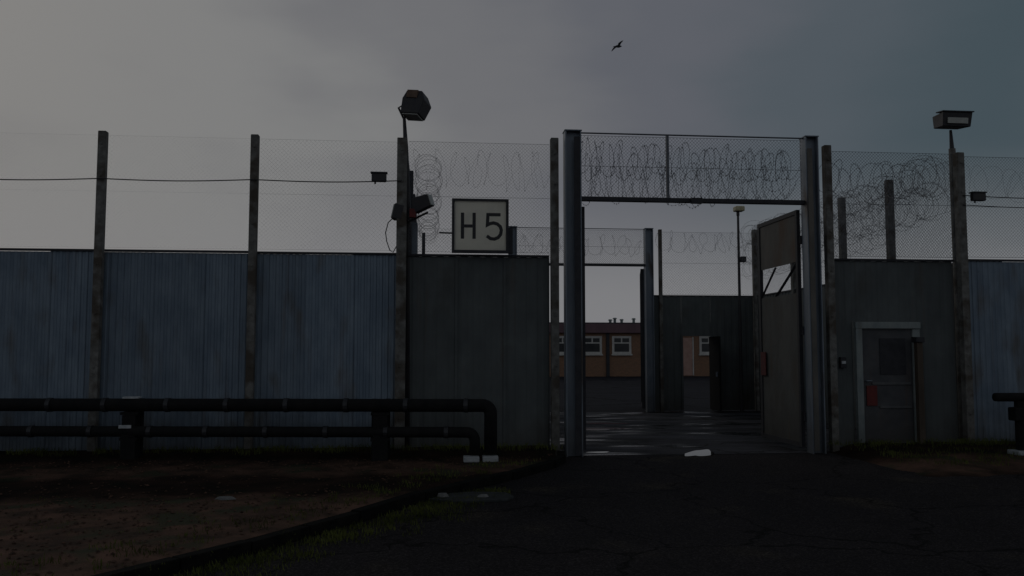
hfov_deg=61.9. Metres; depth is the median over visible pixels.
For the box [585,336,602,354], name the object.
window
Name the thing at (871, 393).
warning sign
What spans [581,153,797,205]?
razor wire
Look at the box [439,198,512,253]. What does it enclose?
block sign
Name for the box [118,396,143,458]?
pipe support
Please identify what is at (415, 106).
floodlight mast
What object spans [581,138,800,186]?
razor wire
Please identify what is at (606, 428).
puddle
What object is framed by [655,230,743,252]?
razor wire
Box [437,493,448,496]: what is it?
stone
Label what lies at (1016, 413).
heating pipe
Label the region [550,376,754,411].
road
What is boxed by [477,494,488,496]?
stone
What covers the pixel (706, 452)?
puddle
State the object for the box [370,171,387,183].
sensor box
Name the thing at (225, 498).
stone
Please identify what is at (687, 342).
door
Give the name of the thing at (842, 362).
intercom
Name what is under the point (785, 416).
prison gate
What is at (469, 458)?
footing pad
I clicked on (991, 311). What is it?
perimeter fence
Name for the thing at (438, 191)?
razor wire
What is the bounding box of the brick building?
[549,318,710,376]
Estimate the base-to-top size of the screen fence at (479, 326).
5.060 m
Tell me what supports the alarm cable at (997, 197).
attached to the perimeter fence at (991, 311)
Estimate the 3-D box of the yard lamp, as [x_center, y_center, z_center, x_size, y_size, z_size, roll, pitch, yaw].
[6.226,0.550,23.165,0.290,5.580,0.250,0,-4,-6]
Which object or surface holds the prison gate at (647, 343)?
on the road
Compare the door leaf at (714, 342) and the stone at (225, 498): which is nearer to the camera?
the stone at (225, 498)
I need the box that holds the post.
[911,337,925,443]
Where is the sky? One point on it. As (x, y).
(860, 77)
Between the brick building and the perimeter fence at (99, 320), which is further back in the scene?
the brick building
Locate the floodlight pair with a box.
[391,194,434,221]
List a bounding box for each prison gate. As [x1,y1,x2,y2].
[508,226,654,411]
[562,129,826,456]
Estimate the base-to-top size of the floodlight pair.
0.414 m
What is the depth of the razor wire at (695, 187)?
14.28 m
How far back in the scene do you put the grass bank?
12.39 m
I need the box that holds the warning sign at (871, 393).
[866,386,877,405]
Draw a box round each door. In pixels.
[683,338,692,374]
[862,329,914,442]
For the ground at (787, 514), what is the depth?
7.97 m
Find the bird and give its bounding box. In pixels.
[612,40,622,50]
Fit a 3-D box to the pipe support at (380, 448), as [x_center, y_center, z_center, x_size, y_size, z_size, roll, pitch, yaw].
[-1.862,2.030,12.075,0.260,0.910,0.290,0,-4,-6]
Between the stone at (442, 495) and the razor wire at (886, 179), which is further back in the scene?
the razor wire at (886, 179)
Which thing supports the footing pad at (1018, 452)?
on the grass bank
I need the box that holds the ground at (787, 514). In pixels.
[175,411,1023,575]
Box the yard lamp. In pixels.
[733,206,745,411]
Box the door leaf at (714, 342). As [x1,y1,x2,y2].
[709,336,721,410]
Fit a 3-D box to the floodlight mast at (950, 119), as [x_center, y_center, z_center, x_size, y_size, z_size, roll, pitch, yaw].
[7.513,-0.154,14.379,0.560,5.705,0.406,0,-4,-6]
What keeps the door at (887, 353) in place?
in the screen fence at (890, 308)
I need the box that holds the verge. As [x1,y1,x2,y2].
[0,445,555,575]
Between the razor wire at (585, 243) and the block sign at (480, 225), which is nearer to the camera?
the block sign at (480, 225)
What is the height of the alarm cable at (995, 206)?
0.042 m
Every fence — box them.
[0,131,406,450]
[408,138,559,455]
[409,167,416,222]
[418,229,495,254]
[654,229,760,411]
[756,161,958,440]
[821,145,957,451]
[952,152,1023,442]
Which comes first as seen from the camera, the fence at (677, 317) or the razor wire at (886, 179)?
the razor wire at (886, 179)
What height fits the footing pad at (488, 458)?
0.080 m
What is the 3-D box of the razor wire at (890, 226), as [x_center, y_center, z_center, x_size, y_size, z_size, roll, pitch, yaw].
[6.851,-1.181,19.062,0.774,0.913,8.678,0,-4,-6]
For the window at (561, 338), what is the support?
in the brick building
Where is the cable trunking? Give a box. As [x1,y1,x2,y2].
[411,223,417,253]
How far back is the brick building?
54.23 m
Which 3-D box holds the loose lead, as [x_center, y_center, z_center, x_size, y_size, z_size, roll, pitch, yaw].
[-1.903,-0.842,13.450,0.195,0.572,0.028,0,-4,-6]
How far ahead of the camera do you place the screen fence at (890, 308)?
14.21 m
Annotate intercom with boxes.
[839,357,846,367]
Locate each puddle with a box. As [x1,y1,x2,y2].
[586,428,632,429]
[683,449,713,455]
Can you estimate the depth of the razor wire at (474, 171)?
14.06 m
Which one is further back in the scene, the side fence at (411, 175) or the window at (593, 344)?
the window at (593, 344)
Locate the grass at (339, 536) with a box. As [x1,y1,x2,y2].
[0,436,1023,575]
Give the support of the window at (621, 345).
in the brick building
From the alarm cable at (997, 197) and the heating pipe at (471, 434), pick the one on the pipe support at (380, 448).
the heating pipe at (471, 434)
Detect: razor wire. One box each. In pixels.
[413,149,549,191]
[414,154,441,243]
[519,234,641,256]
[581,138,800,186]
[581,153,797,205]
[582,165,795,208]
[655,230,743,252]
[736,182,949,264]
[737,155,948,250]
[740,220,900,278]
[820,157,951,204]
[945,166,1023,202]
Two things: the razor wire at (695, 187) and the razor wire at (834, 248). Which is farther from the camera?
the razor wire at (834, 248)
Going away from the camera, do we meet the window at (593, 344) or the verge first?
the verge
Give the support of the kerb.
on the ground at (787, 514)
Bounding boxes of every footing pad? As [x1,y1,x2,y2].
[463,455,478,462]
[482,455,497,461]
[1007,449,1023,455]
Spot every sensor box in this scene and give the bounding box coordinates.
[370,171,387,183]
[969,191,986,202]
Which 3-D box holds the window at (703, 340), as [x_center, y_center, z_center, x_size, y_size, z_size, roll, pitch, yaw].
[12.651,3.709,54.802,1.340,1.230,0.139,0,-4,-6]
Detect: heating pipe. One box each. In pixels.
[0,398,496,452]
[0,425,479,452]
[992,393,1023,449]
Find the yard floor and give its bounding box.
[550,411,910,454]
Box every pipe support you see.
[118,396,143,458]
[370,412,389,460]
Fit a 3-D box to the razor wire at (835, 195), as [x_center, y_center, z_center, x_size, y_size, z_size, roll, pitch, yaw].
[6.908,-1.666,19.116,0.773,0.946,8.801,0,-4,-6]
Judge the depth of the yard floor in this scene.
16.74 m
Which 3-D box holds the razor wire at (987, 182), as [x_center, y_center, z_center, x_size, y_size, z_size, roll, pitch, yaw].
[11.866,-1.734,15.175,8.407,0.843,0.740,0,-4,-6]
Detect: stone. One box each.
[216,496,235,499]
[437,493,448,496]
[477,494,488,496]
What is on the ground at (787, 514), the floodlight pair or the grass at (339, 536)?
the grass at (339, 536)
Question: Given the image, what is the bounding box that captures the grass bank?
[828,441,1023,476]
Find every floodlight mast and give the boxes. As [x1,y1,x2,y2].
[398,90,430,447]
[932,110,973,441]
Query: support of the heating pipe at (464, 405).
on the pipe support at (131, 447)
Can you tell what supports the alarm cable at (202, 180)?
attached to the perimeter fence at (99, 320)
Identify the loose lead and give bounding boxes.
[385,219,395,251]
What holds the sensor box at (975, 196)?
attached to the alarm cable at (997, 197)
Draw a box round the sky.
[0,0,1023,322]
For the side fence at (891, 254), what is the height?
5.000 m
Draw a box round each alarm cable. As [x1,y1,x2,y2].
[0,178,401,182]
[963,195,1023,198]
[966,205,1023,207]
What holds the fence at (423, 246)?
on the road
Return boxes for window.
[559,336,563,354]
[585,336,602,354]
[611,336,631,354]
[699,336,709,354]
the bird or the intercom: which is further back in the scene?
the bird
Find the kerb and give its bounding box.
[92,450,565,575]
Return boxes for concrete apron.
[430,491,513,502]
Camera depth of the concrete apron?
9.44 m

